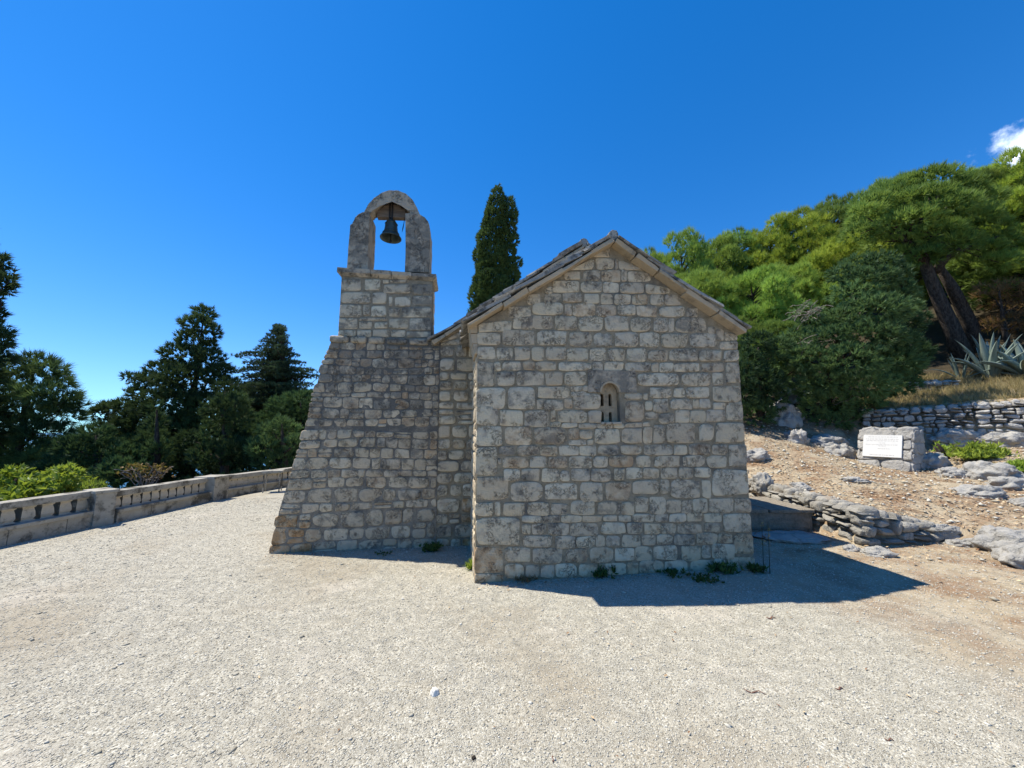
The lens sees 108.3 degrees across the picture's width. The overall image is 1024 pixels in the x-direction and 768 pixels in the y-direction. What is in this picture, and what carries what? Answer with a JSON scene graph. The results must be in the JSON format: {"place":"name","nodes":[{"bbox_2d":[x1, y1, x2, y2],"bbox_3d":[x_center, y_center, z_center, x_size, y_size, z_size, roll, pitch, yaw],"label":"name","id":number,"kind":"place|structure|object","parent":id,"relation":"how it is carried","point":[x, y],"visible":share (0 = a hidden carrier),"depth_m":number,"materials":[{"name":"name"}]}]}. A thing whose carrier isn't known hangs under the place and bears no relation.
{"place":"outdoors","nodes":[
{"label":"outdoors","id":0,"kind":"place"},
{"bbox_2d":[24,433,265,487],"bbox_3d":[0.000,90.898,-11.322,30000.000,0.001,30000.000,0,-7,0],"label":"sea","id":1,"kind":"structure","parent":0,"point":[130,486],"depth_m":865.42,"materials":[{"name":"blue liquid"}]},
{"bbox_2d":[0,284,1023,767],"bbox_3d":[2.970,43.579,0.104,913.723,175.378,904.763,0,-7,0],"label":"ground","id":2,"kind":"structure","parent":0,"point":[416,574],"depth_m":2.74,"materials":[{"name":"gravel"}]},
{"bbox_2d":[0,243,24,439],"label":"conifer tree","id":3,"kind":"object","parent":2,"relation":"on","point":[6,334],"visible":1,"depth_m":11.12,"materials":[{"name":"green plant"}]},
{"bbox_2d":[0,462,48,500],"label":"leafy shrub","id":4,"kind":"object","parent":2,"relation":"on","point":[12,487],"visible":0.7,"depth_m":7.96,"materials":[{"name":"green plant"}]},
{"bbox_2d":[0,348,97,478],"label":"pine tree","id":5,"kind":"object","parent":2,"relation":"on","point":[25,397],"visible":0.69,"depth_m":12.19,"materials":[{"name":"green plant"}]},
{"bbox_2d":[23,460,97,497],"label":"leafy shrub","id":6,"kind":"object","parent":2,"relation":"on","point":[57,480],"visible":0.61,"depth_m":8.02,"materials":[{"name":"green plant"}]},
{"bbox_2d":[28,419,153,487],"bbox_3d":[-13.011,2.923,11.452,4.041,3.717,1.886,-3,-8,20],"label":"conifer bush","id":7,"kind":"object","parent":2,"relation":"on","point":[108,461],"visible":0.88,"depth_m":11.32,"materials":[{"name":"green plant"}]},
{"bbox_2d":[81,478,107,488],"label":"leafy shrub","id":8,"kind":"object","parent":2,"relation":"on","point":[94,484],"visible":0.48,"depth_m":7.44,"materials":[{"name":"green plant"}]},
{"bbox_2d":[113,462,175,485],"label":"dead shrub","id":9,"kind":"object","parent":2,"relation":"on","point":[144,470],"visible":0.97,"depth_m":8.87,"materials":[{"name":"plant"}]},
{"bbox_2d":[0,467,291,546],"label":"stone balustrade","id":10,"kind":"object","parent":2,"relation":"on","point":[27,519],"visible":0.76,"depth_m":6.37,"materials":[{"name":"stone"}]},
{"bbox_2d":[124,398,177,483],"bbox_3d":[-11.690,2.478,12.039,1.668,4.067,1.321,-3,-8,21],"label":"conifer bush","id":11,"kind":"object","parent":2,"relation":"on","point":[154,443],"visible":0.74,"depth_m":11.87,"materials":[{"name":"green plant"}]},
{"bbox_2d":[79,302,255,487],"bbox_3d":[-13.997,0.832,14.668,7.485,8.581,3.179,0,-7,0],"label":"conifer tree","id":12,"kind":"object","parent":2,"relation":"on","point":[127,419],"visible":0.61,"depth_m":14.28,"materials":[{"name":"green plant"}]},
{"bbox_2d":[102,402,246,486],"bbox_3d":[-16.688,3.768,18.913,8.127,5.932,4.620,0,-7,0],"label":"evergreen bush","id":13,"kind":"object","parent":2,"relation":"on","point":[171,437],"depth_m":18.28,"materials":[{"name":"green plant"}]},
{"bbox_2d":[118,466,278,488],"bbox_3d":[-10.233,3.690,12.127,5.958,2.062,1.902,0,-7,0],"label":"evergreen bush","id":14,"kind":"object","parent":2,"relation":"on","point":[231,472],"visible":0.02,"depth_m":12.09,"materials":[{"name":"green plant"}]},
{"bbox_2d":[163,374,260,474],"bbox_3d":[-10.223,1.925,12.540,3.678,4.542,1.713,-3,-8,21],"label":"conifer bush","id":15,"kind":"object","parent":2,"relation":"on","point":[224,446],"visible":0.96,"depth_m":12.28,"materials":[{"name":"green plant"}]},
{"bbox_2d":[208,380,308,472],"bbox_3d":[-11.761,2.627,19.058,7.275,5.769,4.426,0,-7,0],"label":"evergreen bush","id":16,"kind":"object","parent":2,"relation":"on","point":[243,389],"visible":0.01,"depth_m":18.35,"materials":[{"name":"green plant"}]},
{"bbox_2d":[217,388,314,471],"bbox_3d":[-9.814,2.311,15.602,5.334,4.229,2.884,0,-7,0],"label":"evergreen bush","id":17,"kind":"object","parent":2,"relation":"on","point":[297,406],"visible":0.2,"depth_m":15.05,"materials":[{"name":"green plant"}]},
{"bbox_2d":[262,469,284,492],"bbox_3d":[-6.272,2.549,9.700,0.460,0.560,0.340,3,-8,-20],"label":"metal table","id":18,"kind":"object","parent":2,"relation":"on","point":[280,471],"visible":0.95,"depth_m":9.64,"materials":[{"name":"metal"}]},
{"bbox_2d":[243,413,304,469],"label":"conifer bush","id":19,"kind":"object","parent":2,"relation":"on","point":[278,448],"visible":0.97,"depth_m":12.26,"materials":[{"name":"green plant"}]},
{"bbox_2d":[231,322,318,460],"bbox_3d":[-11.522,0.968,18.037,4.723,8.338,3.835,0,-7,0],"label":"cedar tree","id":20,"kind":"object","parent":2,"relation":"on","point":[278,373],"visible":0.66,"depth_m":17.46,"materials":[{"name":"plant"}]},
{"bbox_2d":[375,550,391,555],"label":"weed","id":21,"kind":"object","parent":2,"relation":"on","point":[383,552],"visible":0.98,"depth_m":4.80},
{"bbox_2d":[419,541,443,551],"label":"weed","id":22,"kind":"object","parent":2,"relation":"on","point":[433,546],"visible":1,"depth_m":4.92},
{"bbox_2d":[430,687,438,696],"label":"white stone","id":23,"kind":"object","parent":2,"relation":"on","point":[434,691],"visible":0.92,"depth_m":2.24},
{"bbox_2d":[463,558,471,570],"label":"weed","id":24,"kind":"object","parent":2,"relation":"on","point":[469,566],"visible":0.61,"depth_m":4.28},
{"bbox_2d":[466,182,523,313],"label":"cypress tree","id":25,"kind":"object","parent":2,"relation":"on","point":[494,258],"visible":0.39,"depth_m":13.12,"materials":[{"name":"green plant"}]},
{"bbox_2d":[269,190,754,582],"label":"stone chapel","id":26,"kind":"structure","parent":2,"relation":"on","point":[574,410],"depth_m":4.49,"materials":[{"name":"stone"}]},
{"bbox_2d":[377,202,405,243],"bbox_3d":[-1.907,-2.552,5.838,0.443,0.687,0.327,1,-7,-8],"label":"church bell","id":27,"kind":"object","parent":26,"relation":"hanging from","point":[391,213],"visible":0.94,"depth_m":5.80,"materials":[{"name":"brown metal"}]},
{"bbox_2d":[588,370,636,424],"bbox_3d":[1.182,0.166,4.414,0.605,0.646,0.163,1,-7,-8],"label":"window","id":28,"kind":"structure","parent":26,"relation":"in","point":[602,381],"depth_m":4.40,"materials":[{"name":"stone"}]},
{"bbox_2d":[515,572,537,582],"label":"weed","id":29,"kind":"object","parent":2,"relation":"on","point":[523,578],"visible":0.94,"depth_m":3.94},
{"bbox_2d":[591,563,618,578],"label":"weed","id":30,"kind":"object","parent":2,"relation":"on","point":[601,573],"visible":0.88,"depth_m":4.06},
{"bbox_2d":[642,246,667,264],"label":"pine tree","id":31,"kind":"object","parent":2,"relation":"on","point":[656,255],"visible":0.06,"depth_m":24.02,"materials":[{"name":"green plant"}]},
{"bbox_2d":[654,566,694,577],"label":"weed","id":32,"kind":"object","parent":2,"relation":"on","point":[673,572],"visible":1,"depth_m":4.12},
{"bbox_2d":[674,271,689,279],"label":"pine tree","id":33,"kind":"object","parent":2,"relation":"on","point":[681,276],"depth_m":19.29,"materials":[{"name":"green plant"}]},
{"bbox_2d":[660,225,716,278],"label":"pine tree","id":34,"kind":"object","parent":2,"relation":"on","point":[695,252],"visible":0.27,"depth_m":22.97,"materials":[{"name":"green plant"}]},
{"bbox_2d":[689,571,725,583],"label":"weed","id":35,"kind":"object","parent":2,"relation":"on","point":[698,579],"visible":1,"depth_m":3.96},
{"bbox_2d":[682,267,755,321],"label":"pine tree","id":36,"kind":"object","parent":2,"relation":"on","point":[701,282],"visible":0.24,"depth_m":15.99,"materials":[{"name":"green plant"}]},
{"bbox_2d":[689,230,749,297],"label":"pine tree","id":37,"kind":"object","parent":2,"relation":"on","point":[729,250],"visible":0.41,"depth_m":24.73,"materials":[{"name":"green plant"}]},
{"bbox_2d":[705,560,743,573],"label":"weed","id":38,"kind":"object","parent":2,"relation":"on","point":[722,567],"visible":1,"depth_m":4.19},
{"bbox_2d":[712,224,766,294],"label":"pine tree","id":39,"kind":"object","parent":2,"relation":"on","point":[743,240],"visible":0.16,"depth_m":25.55,"materials":[{"name":"green plant"}]},
{"bbox_2d":[745,561,768,573],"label":"weed","id":40,"kind":"object","parent":2,"relation":"on","point":[754,567],"visible":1,"depth_m":4.20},
{"bbox_2d":[747,447,771,462],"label":"rock","id":41,"kind":"object","parent":2,"relation":"on","point":[760,454],"visible":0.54,"depth_m":8.89,"materials":[{"name":"grey stone"}]},
{"bbox_2d":[716,263,804,389],"bbox_3d":[10.255,-2.244,15.607,3.842,5.532,3.939,-5,-9,34],"label":"pine tree","id":42,"kind":"object","parent":2,"relation":"on","point":[763,282],"visible":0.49,"depth_m":14.97,"materials":[{"name":"green plant"}]},
{"bbox_2d":[737,314,783,398],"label":"pine tree","id":43,"kind":"object","parent":2,"relation":"on","point":[753,324],"visible":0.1,"depth_m":13.22,"materials":[{"name":"green plant"}]},
{"bbox_2d":[750,472,773,496],"bbox_3d":[5.008,2.031,7.404,0.393,0.547,0.365,-4,-8,29],"label":"rock","id":44,"kind":"object","parent":2,"relation":"on","point":[761,481],"visible":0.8,"depth_m":7.31,"materials":[{"name":"grey stone"}]},
{"bbox_2d":[760,522,770,572],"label":"dry stalk","id":45,"kind":"object","parent":2,"relation":"on","point":[764,545],"visible":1,"depth_m":4.20,"materials":[{"name":"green plant"}]},
{"bbox_2d":[738,328,798,427],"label":"juniper tree","id":46,"kind":"object","parent":2,"relation":"on","point":[758,375],"visible":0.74,"depth_m":11.13,"materials":[{"name":"green plant"}]},
{"bbox_2d":[738,212,808,291],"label":"pine tree","id":47,"kind":"object","parent":2,"relation":"on","point":[770,257],"visible":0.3,"depth_m":24.69,"materials":[{"name":"green plant"}]},
{"bbox_2d":[749,497,814,529],"bbox_3d":[4.150,2.264,6.490,1.436,0.368,1.172,0,-7,0],"label":"stone bench","id":48,"kind":"object","parent":2,"relation":"on","point":[773,514],"visible":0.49,"depth_m":5.98,"materials":[{"name":"stone"}]},
{"bbox_2d":[746,319,820,396],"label":"pine tree","id":49,"kind":"object","parent":2,"relation":"on","point":[773,325],"visible":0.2,"depth_m":12.57,"materials":[{"name":"green plant"}]},
{"bbox_2d":[764,400,804,428],"bbox_3d":[8.548,1.091,11.619,1.407,1.299,1.018,4,-8,-28],"label":"rock","id":50,"kind":"object","parent":2,"relation":"on","point":[790,416],"visible":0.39,"depth_m":11.26,"materials":[{"name":"grey stone"}]},
{"bbox_2d":[752,530,830,543],"bbox_3d":[4.142,2.281,5.521,1.146,0.105,0.630,0,-7,0],"label":"flat stone","id":51,"kind":"object","parent":2,"relation":"on","point":[798,537],"visible":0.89,"depth_m":5.41,"materials":[{"name":"grey stone"}]},
{"bbox_2d":[780,388,811,403],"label":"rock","id":52,"kind":"object","parent":2,"relation":"on","point":[792,397],"visible":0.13,"depth_m":13.05,"materials":[{"name":"grey stone"}]},
{"bbox_2d":[784,429,809,444],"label":"rock","id":53,"kind":"object","parent":2,"relation":"on","point":[797,436],"visible":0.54,"depth_m":10.12,"materials":[{"name":"grey stone"}]},
{"bbox_2d":[747,255,847,331],"bbox_3d":[13.323,-3.375,17.800,4.000,5.768,4.024,-2,-7,17],"label":"pine tree","id":54,"kind":"object","parent":2,"relation":"on","point":[802,283],"visible":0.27,"depth_m":16.77,"materials":[{"name":"green plant"}]},
{"bbox_2d":[760,203,840,326],"bbox_3d":[19.392,-7.576,24.243,4.635,8.752,5.219,1,-7,-9],"label":"pine tree","id":55,"kind":"object","parent":2,"relation":"on","point":[818,227],"visible":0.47,"depth_m":23.77,"materials":[{"name":"green plant"}]},
{"bbox_2d":[789,482,811,490],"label":"rock","id":56,"kind":"object","parent":2,"relation":"on","point":[803,485],"visible":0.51,"depth_m":6.87,"materials":[{"name":"grey stone"}]},
{"bbox_2d":[809,434,849,447],"bbox_3d":[8.893,1.698,10.549,1.187,0.556,0.807,1,-7,-6],"label":"rock","id":57,"kind":"object","parent":2,"relation":"on","point":[822,440],"visible":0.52,"depth_m":10.28,"materials":[{"name":"grey stone"}]},
{"bbox_2d":[804,191,856,246],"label":"pine tree","id":58,"kind":"object","parent":2,"relation":"on","point":[832,207],"visible":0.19,"depth_m":24.18,"materials":[{"name":"green plant"}]},
{"bbox_2d":[823,443,857,458],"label":"rock","id":59,"kind":"object","parent":2,"relation":"on","point":[845,450],"visible":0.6,"depth_m":9.49,"materials":[{"name":"grey stone"}]},
{"bbox_2d":[791,230,894,361],"bbox_3d":[15.775,-4.000,17.710,3.979,6.540,4.480,-5,-9,37],"label":"pine tree","id":60,"kind":"object","parent":2,"relation":"on","point":[831,249],"visible":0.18,"depth_m":17.10,"materials":[{"name":"green plant"}]},
{"bbox_2d":[748,478,946,545],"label":"rubble kerb wall","id":61,"kind":"structure","parent":2,"relation":"on","point":[866,523],"depth_m":5.34,"materials":[{"name":"stone"}]},
{"bbox_2d":[767,247,932,430],"bbox_3d":[10.612,-1.435,11.333,5.237,5.955,2.810,0,-7,0],"label":"juniper tree","id":62,"kind":"object","parent":2,"relation":"on","point":[833,394],"visible":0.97,"depth_m":10.93,"materials":[{"name":"green plant"}]},
{"bbox_2d":[842,544,860,551],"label":"rock","id":63,"kind":"object","parent":2,"relation":"on","point":[851,547],"visible":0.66,"depth_m":4.95,"materials":[{"name":"grey stone"}]},
{"bbox_2d":[839,476,870,482],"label":"rock","id":64,"kind":"object","parent":2,"relation":"on","point":[852,479],"visible":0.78,"depth_m":7.12,"materials":[{"name":"grey stone"}]},
{"bbox_2d":[837,180,884,312],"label":"pine tree","id":65,"kind":"object","parent":2,"relation":"on","point":[843,212],"visible":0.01,"depth_m":23.58,"materials":[{"name":"green plant"}]},
{"bbox_2d":[860,545,898,557],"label":"rock","id":66,"kind":"object","parent":2,"relation":"on","point":[877,551],"visible":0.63,"depth_m":4.74,"materials":[{"name":"grey stone"}]},
{"bbox_2d":[745,418,1023,601],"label":"scattered stones","id":67,"kind":"object","parent":2,"relation":"on","point":[929,500],"visible":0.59,"depth_m":7.09,"materials":[{"name":"stone"}]},
{"bbox_2d":[857,426,925,471],"bbox_3d":[9.021,1.583,8.858,0.792,1.132,1.063,3,-8,-23],"label":"memorial stone","id":68,"kind":"object","parent":2,"relation":"on","point":[900,448],"visible":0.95,"depth_m":8.61,"materials":[{"name":"grey stone"}]},
{"bbox_2d":[859,171,924,218],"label":"pine tree","id":69,"kind":"object","parent":2,"relation":"on","point":[890,178],"depth_m":22.57,"materials":[{"name":"green plant"}]},
{"bbox_2d":[841,170,966,318],"bbox_3d":[18.802,-5.841,17.684,4.726,8.861,4.698,4,-8,-26],"label":"pine tree","id":70,"kind":"object","parent":2,"relation":"on","point":[870,191],"visible":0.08,"depth_m":17.67,"materials":[{"name":"green plant"}]},
{"bbox_2d":[870,305,938,381],"bbox_3d":[13.882,-1.297,13.139,2.229,3.406,1.498,0,-7,0],"label":"evergreen bush","id":71,"kind":"object","parent":2,"relation":"on","point":[929,348],"visible":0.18,"depth_m":12.83,"materials":[{"name":"green plant"}]},
{"bbox_2d":[882,259,959,300],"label":"pine tree","id":72,"kind":"object","parent":2,"relation":"on","point":[922,284],"visible":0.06,"depth_m":17.61,"materials":[{"name":"green plant"}]},
{"bbox_2d":[836,160,1023,361],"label":"pine tree","id":73,"kind":"object","parent":2,"relation":"on","point":[920,245],"visible":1,"depth_m":14.55,"materials":[{"name":"green plant"}]},
{"bbox_2d":[908,380,958,391],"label":"stone wall","id":74,"kind":"structure","parent":2,"relation":"on","point":[931,383],"depth_m":12.39,"materials":[{"name":"grey"}]},
{"bbox_2d":[923,452,950,468],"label":"rock","id":75,"kind":"object","parent":2,"relation":"on","point":[937,460],"visible":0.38,"depth_m":8.39,"materials":[{"name":"grey stone"}]},
{"bbox_2d":[854,368,1023,418],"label":"dry grass","id":76,"kind":"structure","parent":2,"relation":"on","point":[999,388],"depth_m":11.44,"materials":[{"name":"plant"}]},
{"bbox_2d":[929,440,954,451],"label":"green plant","id":77,"kind":"object","parent":2,"relation":"on","point":[944,446],"visible":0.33,"depth_m":9.13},
{"bbox_2d":[933,443,950,458],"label":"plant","id":78,"kind":"object","parent":2,"relation":"on","point":[941,449],"visible":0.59,"depth_m":8.79,"materials":[{"name":"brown plant"}]},
{"bbox_2d":[861,399,1023,439],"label":"dry stone wall","id":79,"kind":"structure","parent":2,"relation":"on","point":[1000,414],"depth_m":9.81,"materials":[{"name":"grey"}]},
{"bbox_2d":[924,524,961,538],"bbox_3d":[6.296,2.172,5.444,0.661,0.248,0.254,-1,-7,11],"label":"rock","id":80,"kind":"object","parent":2,"relation":"on","point":[951,532],"visible":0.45,"depth_m":5.34,"materials":[{"name":"grey stone"}]},
{"bbox_2d":[934,467,967,477],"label":"rock","id":81,"kind":"object","parent":2,"relation":"on","point":[947,472],"visible":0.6,"depth_m":7.80,"materials":[{"name":"grey stone"}]},
{"bbox_2d":[937,264,975,292],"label":"pine tree","id":82,"kind":"object","parent":2,"relation":"on","point":[960,273],"visible":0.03,"depth_m":19.87,"materials":[{"name":"green plant"}]},
{"bbox_2d":[930,428,983,448],"bbox_3d":[11.717,1.442,9.655,1.353,0.585,0.591,-1,-7,11],"label":"rock","id":83,"kind":"object","parent":2,"relation":"on","point":[948,436],"visible":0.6,"depth_m":9.53,"materials":[{"name":"grey stone"}]},
{"bbox_2d":[943,539,974,547],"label":"rock","id":84,"kind":"object","parent":2,"relation":"on","point":[957,542],"visible":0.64,"depth_m":5.13,"materials":[{"name":"grey stone"}]},
{"bbox_2d":[926,353,996,377],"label":"agave","id":85,"kind":"object","parent":2,"relation":"on","point":[955,368],"visible":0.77,"depth_m":13.14,"materials":[{"name":"green plant"}]},
{"bbox_2d":[948,484,1008,498],"bbox_3d":[8.309,1.961,6.594,0.873,0.346,0.593,1,-7,-6],"label":"rock","id":86,"kind":"object","parent":2,"relation":"on","point":[985,491],"visible":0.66,"depth_m":6.45,"materials":[{"name":"grey stone"}]},
{"bbox_2d":[941,439,1021,459],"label":"green plant","id":87,"kind":"object","parent":2,"relation":"on","point":[976,450],"visible":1,"depth_m":8.37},
{"bbox_2d":[941,255,1023,286],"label":"pine tree","id":88,"kind":"object","parent":2,"relation":"on","point":[965,275],"visible":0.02,"depth_m":19.58,"materials":[{"name":"green plant"}]},
{"bbox_2d":[943,163,1023,313],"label":"pine tree","id":89,"kind":"object","parent":2,"relation":"on","point":[994,173],"visible":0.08,"depth_m":17.04,"materials":[{"name":"green plant"}]},
{"bbox_2d":[950,162,1018,184],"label":"pine tree","id":90,"kind":"object","parent":2,"relation":"on","point":[976,168],"depth_m":23.07,"materials":[{"name":"green plant"}]},
{"bbox_2d":[947,245,1023,301],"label":"pine tree","id":91,"kind":"object","parent":2,"relation":"on","point":[1016,272],"visible":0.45,"depth_m":16.65,"materials":[{"name":"green plant"}]},
{"bbox_2d":[947,332,1023,376],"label":"agave","id":92,"kind":"object","parent":2,"relation":"on","point":[986,352],"visible":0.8,"depth_m":12.68,"materials":[{"name":"green plant"}]},
{"bbox_2d":[976,525,1001,534],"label":"rock","id":93,"kind":"object","parent":2,"relation":"on","point":[985,529],"visible":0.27,"depth_m":5.15,"materials":[{"name":"grey stone"}]},
{"bbox_2d":[958,460,1023,480],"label":"rock","id":94,"kind":"object","parent":2,"relation":"on","point":[981,470],"visible":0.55,"depth_m":7.48,"materials":[{"name":"grey stone"}]},
{"bbox_2d":[961,270,1020,310],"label":"evergreen bush","id":95,"kind":"object","parent":2,"relation":"on","point":[984,301],"visible":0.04,"depth_m":18.62,"materials":[{"name":"green plant"}]},
{"bbox_2d":[962,526,1023,551],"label":"rock","id":96,"kind":"object","parent":2,"relation":"on","point":[998,538],"visible":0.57,"depth_m":4.90,"materials":[{"name":"grey stone"}]},
{"bbox_2d":[966,143,1023,250],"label":"pine tree","id":97,"kind":"object","parent":2,"relation":"on","point":[1009,179],"visible":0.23,"depth_m":16.44,"materials":[{"name":"green plant"}]},
{"bbox_2d":[967,275,1023,348],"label":"dying pine","id":98,"kind":"object","parent":2,"relation":"on","point":[1004,329],"visible":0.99,"depth_m":14.54,"materials":[{"name":"plant"}]},
{"bbox_2d":[973,339,1023,376],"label":"agave","id":99,"kind":"object","parent":2,"relation":"on","point":[1014,366],"visible":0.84,"depth_m":12.17,"materials":[{"name":"green plant"}]},
{"bbox_2d":[976,431,1023,447],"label":"rock","id":100,"kind":"object","parent":2,"relation":"on","point":[1010,439],"visible":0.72,"depth_m":9.03,"materials":[{"name":"grey stone"}]},
{"bbox_2d":[982,476,1023,490],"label":"rock","id":101,"kind":"object","parent":2,"relation":"on","point":[1008,483],"visible":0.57,"depth_m":6.88,"materials":[{"name":"grey stone"}]},
{"bbox_2d":[990,542,1023,569],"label":"rock","id":102,"kind":"object","parent":2,"relation":"on","point":[1012,555],"visible":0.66,"depth_m":4.42,"materials":[{"name":"grey stone"}]},
{"bbox_2d":[997,458,1023,471],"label":"green plant","id":103,"kind":"object","parent":2,"relation":"on","point":[1019,464],"visible":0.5,"depth_m":7.55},
{"bbox_2d":[1008,497,1023,507],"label":"rock","id":104,"kind":"object","parent":2,"relation":"on","point":[1019,502],"visible":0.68,"depth_m":6.00,"materials":[{"name":"grey stone"}]},
{"bbox_2d":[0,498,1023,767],"bbox_3d":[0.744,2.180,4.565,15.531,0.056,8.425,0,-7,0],"label":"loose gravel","id":105,"kind":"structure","parent":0,"point":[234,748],"depth_m":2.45,"materials":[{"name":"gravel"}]},
{"bbox_2d":[0,0,1023,432],"label":"sky","id":106,"kind":"structure","parent":0,"point":[159,159],"materials":[{"name":"blue"}]},
{"bbox_2d":[38,417,1023,767],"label":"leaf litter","id":107,"kind":"object","parent":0,"point":[838,499],"visible":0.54,"depth_m":6.41,"materials":[{"name":"plant"}]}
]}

